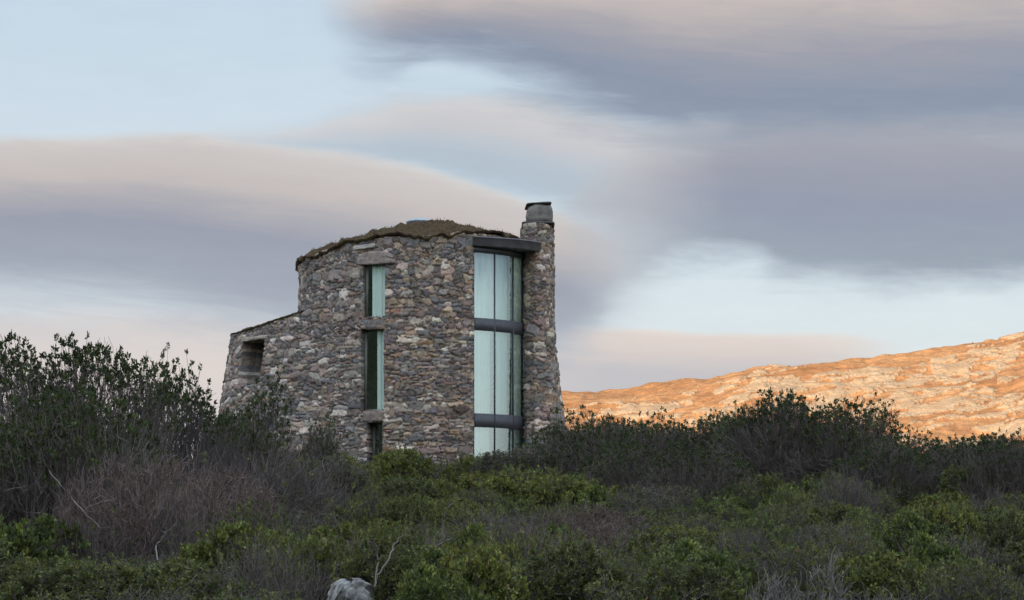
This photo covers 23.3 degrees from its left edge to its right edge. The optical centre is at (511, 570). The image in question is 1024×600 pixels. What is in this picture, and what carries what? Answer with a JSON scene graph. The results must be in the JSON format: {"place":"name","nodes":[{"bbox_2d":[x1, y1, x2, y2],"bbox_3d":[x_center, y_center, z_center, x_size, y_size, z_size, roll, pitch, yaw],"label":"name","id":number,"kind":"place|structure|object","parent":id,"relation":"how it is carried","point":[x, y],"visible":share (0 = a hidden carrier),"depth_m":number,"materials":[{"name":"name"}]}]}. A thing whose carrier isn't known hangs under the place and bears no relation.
{"place":"outdoors","nodes":[
{"label":"outdoors","id":0,"kind":"place"},
{"bbox_2d":[0,0,1023,459],"label":"sky","id":1,"kind":"structure","parent":0,"point":[731,186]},
{"bbox_2d":[562,331,1023,456],"bbox_3d":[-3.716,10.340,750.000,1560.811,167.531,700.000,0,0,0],"label":"hill","id":2,"kind":"structure","parent":0,"point":[960,390],"depth_m":607.56,"materials":[{"name":"orange rock"}]},
{"bbox_3d":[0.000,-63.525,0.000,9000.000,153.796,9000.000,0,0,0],"label":"ground","id":3,"kind":"structure","parent":0,"visible":0},
{"bbox_2d":[0,329,71,510],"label":"evergreen shrub","id":4,"kind":"object","parent":3,"relation":"on","point":[19,375],"visible":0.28,"depth_m":43.80,"materials":[{"name":"green plant"}]},
{"bbox_2d":[0,511,90,580],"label":"leafy shrub","id":5,"kind":"object","parent":3,"relation":"on","point":[31,541],"visible":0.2,"depth_m":32.46,"materials":[{"name":"green plant"}]},
{"bbox_2d":[0,553,106,589],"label":"leafy shrub","id":6,"kind":"object","parent":3,"relation":"on","point":[18,568],"visible":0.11,"depth_m":31.06,"materials":[{"name":"green plant"}]},
{"bbox_2d":[0,364,153,546],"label":"evergreen shrub","id":7,"kind":"object","parent":3,"relation":"on","point":[16,443],"visible":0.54,"depth_m":40.29,"materials":[{"name":"green plant"}]},
{"bbox_2d":[0,557,167,599],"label":"leafy shrub","id":8,"kind":"object","parent":3,"relation":"on","point":[72,577],"visible":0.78,"depth_m":28.48,"materials":[{"name":"green plant"}]},
{"bbox_2d":[0,373,180,536],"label":"evergreen shrub","id":9,"kind":"object","parent":3,"relation":"on","point":[82,408],"visible":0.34,"depth_m":41.44,"materials":[{"name":"green plant"}]},
{"bbox_2d":[50,500,149,567],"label":"bare shrub","id":10,"kind":"object","parent":3,"relation":"on","point":[92,542],"visible":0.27,"depth_m":32.82,"materials":[{"name":"grey plant"}]},
{"bbox_2d":[15,330,187,497],"bbox_3d":[-7.540,-1.905,44.998,3.940,4.865,3.297,3,-2,12],"label":"evergreen shrub","id":11,"kind":"object","parent":3,"relation":"on","point":[108,377],"visible":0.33,"depth_m":44.69,"materials":[{"name":"green plant"}]},
{"bbox_2d":[49,449,205,564],"bbox_3d":[-5.280,-0.452,33.968,2.166,2.465,2.498,-3,1,-17],"label":"russet shrub","id":12,"kind":"object","parent":3,"relation":"on","point":[73,511],"visible":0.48,"depth_m":33.41,"materials":[{"name":"plant"}]},
{"bbox_2d":[28,424,232,546],"bbox_3d":[-6.120,-0.770,40.024,3.398,3.202,2.816,1,-1,-21],"label":"bare shrub","id":13,"kind":"object","parent":3,"relation":"on","point":[120,467],"visible":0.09,"depth_m":39.87,"materials":[{"name":"grey plant"}]},
{"bbox_2d":[118,342,193,492],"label":"evergreen shrub","id":14,"kind":"object","parent":3,"relation":"on","point":[167,367],"visible":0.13,"depth_m":48.06,"materials":[{"name":"green plant"}]},
{"bbox_2d":[107,584,207,599],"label":"bare shrub","id":15,"kind":"object","parent":3,"relation":"on","point":[173,596],"visible":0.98,"depth_m":27.60,"materials":[{"name":"green plant"}]},
{"bbox_2d":[121,473,200,558],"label":"bare shrub","id":16,"kind":"object","parent":3,"relation":"on","point":[159,520],"visible":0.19,"depth_m":34.08,"materials":[{"name":"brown plant"}]},
{"bbox_2d":[101,453,258,556],"bbox_3d":[-4.649,-0.455,35.059,2.408,2.413,2.312,2,-1,25],"label":"russet shrub","id":17,"kind":"object","parent":3,"relation":"on","point":[207,497],"visible":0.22,"depth_m":34.63,"materials":[{"name":"plant"}]},
{"bbox_2d":[106,554,272,599],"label":"leafy shrub","id":18,"kind":"object","parent":3,"relation":"on","point":[154,578],"visible":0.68,"depth_m":28.58,"materials":[{"name":"green plant"}]},
{"bbox_2d":[149,498,231,571],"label":"bare shrub","id":19,"kind":"object","parent":3,"relation":"on","point":[187,540],"visible":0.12,"depth_m":33.45,"materials":[{"name":"grey plant"}]},
{"bbox_2d":[140,348,247,503],"bbox_3d":[-6.251,-2.155,47.121,2.664,4.134,2.645,3,-3,-14],"label":"evergreen shrub","id":20,"kind":"object","parent":3,"relation":"on","point":[191,431],"visible":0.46,"depth_m":46.84,"materials":[{"name":"green plant"}]},
{"bbox_2d":[163,384,253,492],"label":"evergreen shrub","id":21,"kind":"object","parent":3,"relation":"on","point":[234,436],"visible":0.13,"depth_m":49.96,"materials":[{"name":"green plant"}]},
{"bbox_2d":[162,462,287,545],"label":"russet shrub","id":22,"kind":"object","parent":3,"relation":"on","point":[222,485],"visible":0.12,"depth_m":37.04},
{"bbox_2d":[165,443,289,522],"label":"bare shrub","id":23,"kind":"object","parent":3,"relation":"on","point":[198,467],"visible":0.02,"depth_m":44.03,"materials":[{"name":"grey plant"}]},
{"bbox_2d":[174,515,293,587],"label":"leafy shrub","id":24,"kind":"object","parent":3,"relation":"on","point":[202,552],"visible":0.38,"depth_m":31.54,"materials":[{"name":"green plant"}]},
{"bbox_2d":[181,578,302,599],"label":"leafy shrub","id":25,"kind":"object","parent":3,"relation":"on","point":[241,587],"visible":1,"depth_m":26.58,"materials":[{"name":"green plant"}]},
{"bbox_2d":[191,399,296,502],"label":"evergreen shrub","id":26,"kind":"object","parent":3,"relation":"on","point":[260,445],"visible":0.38,"depth_m":51.66,"materials":[{"name":"green plant"}]},
{"bbox_2d":[200,494,295,538],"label":"leafy shrub","id":27,"kind":"object","parent":3,"relation":"on","point":[248,512],"visible":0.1,"depth_m":35.02,"materials":[{"name":"green plant"}]},
{"bbox_2d":[203,532,341,599],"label":"bare shrub","id":28,"kind":"object","parent":3,"relation":"on","point":[279,585],"visible":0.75,"depth_m":28.94,"materials":[{"name":"grey plant"}]},
{"bbox_2d":[234,366,311,491],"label":"evergreen shrub","id":29,"kind":"object","parent":3,"relation":"on","point":[270,420],"visible":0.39,"depth_m":57.81,"materials":[{"name":"green plant"}]},
{"bbox_2d":[215,435,364,532],"bbox_3d":[-4.306,-1.166,46.085,3.110,2.806,3.256,0,-3,34],"label":"bare shrub","id":30,"kind":"object","parent":3,"relation":"on","point":[312,494],"visible":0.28,"depth_m":45.88,"materials":[{"name":"grey plant"}]},
{"bbox_2d":[279,509,343,537],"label":"bare shrub","id":31,"kind":"object","parent":3,"relation":"on","point":[311,524],"visible":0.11,"depth_m":41.12,"materials":[{"name":"grey plant"}]},
{"bbox_2d":[261,531,370,599],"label":"leafy shrub","id":32,"kind":"object","parent":3,"relation":"on","point":[322,552],"visible":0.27,"depth_m":30.44,"materials":[{"name":"green plant"}]},
{"bbox_2d":[292,412,344,495],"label":"sprig shrub","id":33,"kind":"object","parent":3,"relation":"on","point":[319,449],"visible":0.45,"depth_m":61.71,"materials":[{"name":"green plant"}]},
{"bbox_2d":[282,453,374,504],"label":"bare shrub","id":34,"kind":"object","parent":3,"relation":"on","point":[360,474],"visible":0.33,"depth_m":54.54,"materials":[{"name":"grey plant"}]},
{"bbox_2d":[298,500,387,531],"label":"leafy shrub","id":35,"kind":"object","parent":3,"relation":"on","point":[363,520],"visible":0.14,"depth_m":46.63,"materials":[{"name":"green plant"}]},
{"bbox_2d":[327,578,372,599],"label":"boulder","id":36,"kind":"object","parent":3,"relation":"on","point":[352,589],"visible":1,"depth_m":28.03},
{"bbox_2d":[326,516,394,552],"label":"leafy shrub","id":37,"kind":"object","parent":3,"relation":"on","point":[344,530],"visible":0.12,"depth_m":37.59,"materials":[{"name":"green plant"}]},
{"bbox_2d":[217,202,566,473],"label":"stone tower","id":38,"kind":"structure","parent":3,"relation":"on","point":[436,339],"depth_m":77.08,"materials":[{"name":"grey stone"}]},
{"bbox_2d":[364,330,383,410],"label":"window","id":39,"kind":"structure","parent":38,"relation":"in","point":[380,333],"depth_m":76.62,"materials":[{"name":"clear glass"}]},
{"bbox_2d":[365,265,385,317],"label":"window","id":40,"kind":"structure","parent":38,"relation":"in","point":[378,271],"depth_m":76.54,"materials":[{"name":"clear glass"}]},
{"bbox_2d":[342,526,444,599],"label":"leafy shrub","id":41,"kind":"object","parent":3,"relation":"on","point":[363,564],"visible":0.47,"depth_m":29.99,"materials":[{"name":"green plant"}]},
{"bbox_2d":[363,446,434,493],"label":"leafy shrub","id":42,"kind":"object","parent":3,"relation":"on","point":[391,464],"visible":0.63,"depth_m":64.50,"materials":[{"name":"green plant"}]},
{"bbox_2d":[365,493,441,531],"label":"leafy shrub","id":43,"kind":"object","parent":3,"relation":"on","point":[402,511],"visible":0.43,"depth_m":45.41,"materials":[{"name":"green plant"}]},
{"bbox_2d":[363,473,446,504],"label":"leafy shrub","id":44,"kind":"object","parent":3,"relation":"on","point":[410,485],"visible":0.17,"depth_m":54.10,"materials":[{"name":"green plant"}]},
{"bbox_2d":[391,508,459,547],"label":"leafy shrub","id":45,"kind":"object","parent":3,"relation":"on","point":[424,530],"visible":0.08,"depth_m":37.01,"materials":[{"name":"green plant"}]},
{"bbox_2d":[388,561,497,599],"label":"leafy shrub","id":46,"kind":"object","parent":3,"relation":"on","point":[421,584],"visible":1,"depth_m":26.56,"materials":[{"name":"green plant"}]},
{"bbox_2d":[368,544,537,599],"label":"leafy shrub","id":47,"kind":"object","parent":3,"relation":"on","point":[432,553],"visible":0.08,"depth_m":29.68,"materials":[{"name":"green plant"}]},
{"bbox_2d":[396,539,530,599],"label":"leafy shrub","id":48,"kind":"object","parent":3,"relation":"on","point":[498,580],"visible":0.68,"depth_m":27.60,"materials":[{"name":"green plant"}]},
{"bbox_2d":[438,453,490,483],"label":"leafy shrub","id":49,"kind":"object","parent":3,"relation":"on","point":[465,464],"visible":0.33,"depth_m":64.52,"materials":[{"name":"green plant"}]},
{"bbox_2d":[426,470,523,505],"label":"leafy shrub","id":50,"kind":"object","parent":3,"relation":"on","point":[468,482],"visible":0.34,"depth_m":56.47,"materials":[{"name":"green plant"}]},
{"bbox_2d":[437,502,514,529],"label":"leafy shrub","id":51,"kind":"object","parent":3,"relation":"on","point":[456,515],"visible":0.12,"depth_m":45.55,"materials":[{"name":"green plant"}]},
{"bbox_2d":[451,484,512,508],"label":"leafy shrub","id":52,"kind":"object","parent":3,"relation":"on","point":[481,499],"visible":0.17,"depth_m":53.96,"materials":[{"name":"green plant"}]},
{"bbox_2d":[441,504,550,538],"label":"bare shrub","id":53,"kind":"object","parent":3,"relation":"on","point":[496,518],"visible":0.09,"depth_m":41.74,"materials":[{"name":"green plant"}]},
{"bbox_2d":[460,526,553,579],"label":"leafy shrub","id":54,"kind":"object","parent":3,"relation":"on","point":[508,547],"visible":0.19,"depth_m":29.91,"materials":[{"name":"green plant"}]},
{"bbox_2d":[467,447,566,475],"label":"bare shrub","id":55,"kind":"object","parent":3,"relation":"on","point":[503,458],"visible":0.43,"depth_m":63.41,"materials":[{"name":"green plant"}]},
{"bbox_2d":[472,463,563,495],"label":"leafy shrub","id":56,"kind":"object","parent":3,"relation":"on","point":[519,477],"visible":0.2,"depth_m":59.88,"materials":[{"name":"green plant"}]},
{"bbox_2d":[518,473,582,513],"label":"leafy shrub","id":57,"kind":"object","parent":3,"relation":"on","point":[540,489],"visible":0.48,"depth_m":54.47,"materials":[{"name":"green plant"}]},
{"bbox_2d":[515,429,585,476],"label":"sprig shrub","id":58,"kind":"object","parent":3,"relation":"on","point":[560,457],"visible":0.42,"depth_m":63.76,"materials":[{"name":"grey plant"}]},
{"bbox_2d":[524,496,587,532],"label":"leafy shrub","id":59,"kind":"object","parent":3,"relation":"on","point":[550,511],"visible":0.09,"depth_m":45.50,"materials":[{"name":"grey plant"}]},
{"bbox_2d":[508,533,631,599],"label":"leafy shrub","id":60,"kind":"object","parent":3,"relation":"on","point":[557,585],"visible":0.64,"depth_m":28.39,"materials":[{"name":"green plant"}]},
{"bbox_2d":[536,471,619,509],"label":"leafy shrub","id":61,"kind":"object","parent":3,"relation":"on","point":[581,481],"visible":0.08,"depth_m":55.54,"materials":[{"name":"green plant"}]},
{"bbox_2d":[522,403,644,469],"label":"sprig shrub","id":62,"kind":"object","parent":3,"relation":"on","point":[574,432],"visible":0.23,"depth_m":65.58,"materials":[{"name":"green plant"}]},
{"bbox_2d":[553,484,613,522],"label":"leafy shrub","id":63,"kind":"object","parent":3,"relation":"on","point":[593,494],"visible":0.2,"depth_m":49.69,"materials":[{"name":"green plant"}]},
{"bbox_2d":[538,499,637,542],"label":"russet shrub","id":64,"kind":"object","parent":3,"relation":"on","point":[582,518],"visible":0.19,"depth_m":43.15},
{"bbox_2d":[554,518,643,558],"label":"russet shrub","id":65,"kind":"object","parent":3,"relation":"on","point":[604,537],"visible":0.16,"depth_m":35.36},
{"bbox_2d":[571,540,651,582],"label":"leafy shrub","id":66,"kind":"object","parent":3,"relation":"on","point":[626,565],"visible":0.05,"depth_m":31.83,"materials":[{"name":"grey plant"}]},
{"bbox_2d":[567,412,656,481],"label":"sprig shrub","id":67,"kind":"object","parent":3,"relation":"on","point":[605,434],"visible":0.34,"depth_m":63.83,"materials":[{"name":"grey plant"}]},
{"bbox_2d":[573,437,685,495],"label":"evergreen shrub","id":68,"kind":"object","parent":3,"relation":"on","point":[624,468],"visible":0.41,"depth_m":57.58,"materials":[{"name":"green plant"}]},
{"bbox_2d":[610,406,694,482],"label":"sprig shrub","id":69,"kind":"object","parent":3,"relation":"on","point":[658,444],"visible":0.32,"depth_m":62.58,"materials":[{"name":"green plant"}]},
{"bbox_2d":[608,481,701,520],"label":"bare shrub","id":70,"kind":"object","parent":3,"relation":"on","point":[659,505],"visible":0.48,"depth_m":51.54,"materials":[{"name":"grey plant"}]},
{"bbox_2d":[584,551,752,599],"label":"leafy shrub","id":71,"kind":"object","parent":3,"relation":"on","point":[718,581],"visible":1,"depth_m":27.19,"materials":[{"name":"green plant"}]},
{"bbox_2d":[616,524,740,569],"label":"leafy shrub","id":72,"kind":"object","parent":3,"relation":"on","point":[647,543],"visible":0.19,"depth_m":35.04,"materials":[{"name":"green plant"}]},
{"bbox_2d":[646,508,734,537],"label":"leafy shrub","id":73,"kind":"object","parent":3,"relation":"on","point":[713,526],"visible":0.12,"depth_m":44.60,"materials":[{"name":"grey plant"}]},
{"bbox_2d":[652,413,730,462],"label":"sprig shrub","id":74,"kind":"object","parent":3,"relation":"on","point":[693,441],"visible":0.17,"depth_m":63.57,"materials":[{"name":"green plant"}]},
{"bbox_2d":[634,442,762,511],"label":"evergreen shrub","id":75,"kind":"object","parent":3,"relation":"on","point":[685,476],"visible":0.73,"depth_m":54.49,"materials":[{"name":"green plant"}]},
{"bbox_2d":[658,492,749,526],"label":"leafy shrub","id":76,"kind":"object","parent":3,"relation":"on","point":[708,508],"visible":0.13,"depth_m":47.63,"materials":[{"name":"green plant"}]},
{"bbox_2d":[645,536,780,599],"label":"leafy shrub","id":77,"kind":"object","parent":3,"relation":"on","point":[682,552],"visible":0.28,"depth_m":29.85,"materials":[{"name":"green plant"}]},
{"bbox_2d":[706,478,763,510],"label":"leafy shrub","id":78,"kind":"object","parent":3,"relation":"on","point":[752,498],"visible":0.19,"depth_m":54.00,"materials":[{"name":"green plant"}]},
{"bbox_2d":[714,516,778,559],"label":"bare shrub","id":79,"kind":"object","parent":3,"relation":"on","point":[745,541],"visible":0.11,"depth_m":37.19,"materials":[{"name":"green plant"}]},
{"bbox_2d":[731,508,797,557],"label":"leafy shrub","id":80,"kind":"object","parent":3,"relation":"on","point":[765,520],"visible":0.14,"depth_m":39.24,"materials":[{"name":"green plant"}]},
{"bbox_2d":[697,387,853,499],"bbox_3d":[6.337,-2.770,60.013,4.033,3.456,3.780,-1,-1,-11],"label":"evergreen shrub","id":81,"kind":"object","parent":3,"relation":"on","point":[761,435],"visible":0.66,"depth_m":59.27,"materials":[{"name":"green plant"}]},
{"bbox_2d":[745,499,806,533],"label":"leafy shrub","id":82,"kind":"object","parent":3,"relation":"on","point":[788,517],"visible":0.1,"depth_m":47.48,"materials":[{"name":"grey plant"}]},
{"bbox_2d":[751,485,818,517],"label":"leafy shrub","id":83,"kind":"object","parent":3,"relation":"on","point":[797,495],"visible":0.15,"depth_m":51.56,"materials":[{"name":"green plant"}]},
{"bbox_2d":[727,535,857,599],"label":"leafy shrub","id":84,"kind":"object","parent":3,"relation":"on","point":[791,567],"visible":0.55,"depth_m":30.16,"materials":[{"name":"green plant"}]},
{"bbox_2d":[756,477,838,508],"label":"leafy shrub","id":85,"kind":"object","parent":3,"relation":"on","point":[767,492],"visible":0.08,"depth_m":54.73,"materials":[{"name":"green plant"}]},
{"bbox_2d":[745,545,851,599],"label":"bare shrub","id":86,"kind":"object","parent":3,"relation":"on","point":[772,590],"visible":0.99,"depth_m":28.05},
{"bbox_2d":[786,519,863,562],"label":"bare shrub","id":87,"kind":"object","parent":3,"relation":"on","point":[801,535],"visible":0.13,"depth_m":37.25,"materials":[{"name":"grey plant"}]},
{"bbox_2d":[801,500,863,534],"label":"leafy shrub","id":88,"kind":"object","parent":3,"relation":"on","point":[835,513],"visible":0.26,"depth_m":45.12,"materials":[{"name":"green plant"}]},
{"bbox_2d":[767,391,902,498],"bbox_3d":[7.718,-2.547,58.940,3.683,3.284,3.746,-1,1,20],"label":"evergreen shrub","id":89,"kind":"object","parent":3,"relation":"on","point":[845,434],"visible":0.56,"depth_m":58.30,"materials":[{"name":"green plant"}]},
{"bbox_2d":[798,522,890,565],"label":"leafy shrub","id":90,"kind":"object","parent":3,"relation":"on","point":[859,551],"visible":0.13,"depth_m":35.05,"materials":[{"name":"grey plant"}]},
{"bbox_2d":[807,462,888,522],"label":"bare shrub","id":91,"kind":"object","parent":3,"relation":"on","point":[852,500],"visible":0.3,"depth_m":49.76,"materials":[{"name":"grey plant"}]},
{"bbox_2d":[801,544,940,599],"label":"leafy shrub","id":92,"kind":"object","parent":3,"relation":"on","point":[875,569],"visible":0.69,"depth_m":30.06,"materials":[{"name":"green plant"}]},
{"bbox_2d":[844,479,905,523],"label":"leafy shrub","id":93,"kind":"object","parent":3,"relation":"on","point":[887,503],"visible":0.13,"depth_m":51.67,"materials":[{"name":"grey plant"}]},
{"bbox_2d":[827,418,950,509],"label":"evergreen shrub","id":94,"kind":"object","parent":3,"relation":"on","point":[905,465],"visible":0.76,"depth_m":56.46,"materials":[{"name":"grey plant"}]},
{"bbox_2d":[864,508,974,562],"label":"leafy shrub","id":95,"kind":"object","parent":3,"relation":"on","point":[911,524],"visible":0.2,"depth_m":37.60,"materials":[{"name":"green plant"}]},
{"bbox_2d":[887,426,951,476],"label":"sprig shrub","id":96,"kind":"object","parent":3,"relation":"on","point":[925,445],"visible":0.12,"depth_m":60.09,"materials":[{"name":"green plant"}]},
{"bbox_2d":[894,531,984,581],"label":"leafy shrub","id":97,"kind":"object","parent":3,"relation":"on","point":[924,548],"visible":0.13,"depth_m":33.59,"materials":[{"name":"green plant"}]},
{"bbox_2d":[899,500,981,543],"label":"leafy shrub","id":98,"kind":"object","parent":3,"relation":"on","point":[960,520],"visible":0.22,"depth_m":40.47,"materials":[{"name":"green plant"}]},
{"bbox_2d":[908,489,975,512],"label":"leafy shrub","id":99,"kind":"object","parent":3,"relation":"on","point":[919,499],"visible":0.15,"depth_m":51.56,"materials":[{"name":"green plant"}]},
{"bbox_2d":[894,524,1011,574],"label":"bare shrub","id":100,"kind":"object","parent":3,"relation":"on","point":[976,548],"visible":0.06,"depth_m":35.13,"materials":[{"name":"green plant"}]},
{"bbox_2d":[903,551,1023,599],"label":"leafy shrub","id":101,"kind":"object","parent":3,"relation":"on","point":[979,587],"visible":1,"depth_m":28.10,"materials":[{"name":"green plant"}]},
{"bbox_2d":[917,436,1009,501],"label":"sprig shrub","id":102,"kind":"object","parent":3,"relation":"on","point":[945,458],"visible":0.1,"depth_m":57.69,"materials":[{"name":"green plant"}]},
{"bbox_2d":[920,463,1007,507],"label":"leafy shrub","id":103,"kind":"object","parent":3,"relation":"on","point":[947,478],"visible":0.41,"depth_m":55.88,"materials":[{"name":"green plant"}]},
{"bbox_2d":[948,427,1023,506],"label":"evergreen shrub","id":104,"kind":"object","parent":3,"relation":"on","point":[1002,462],"visible":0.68,"depth_m":55.45,"materials":[{"name":"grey plant"}]},
{"bbox_2d":[966,504,1023,571],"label":"leafy shrub","id":105,"kind":"object","parent":3,"relation":"on","point":[1001,528],"visible":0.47,"depth_m":36.54,"materials":[{"name":"green plant"}]},
{"bbox_2d":[978,535,1023,584],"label":"leafy shrub","id":106,"kind":"object","parent":3,"relation":"on","point":[1017,554],"visible":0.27,"depth_m":35.63,"materials":[{"name":"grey plant"}]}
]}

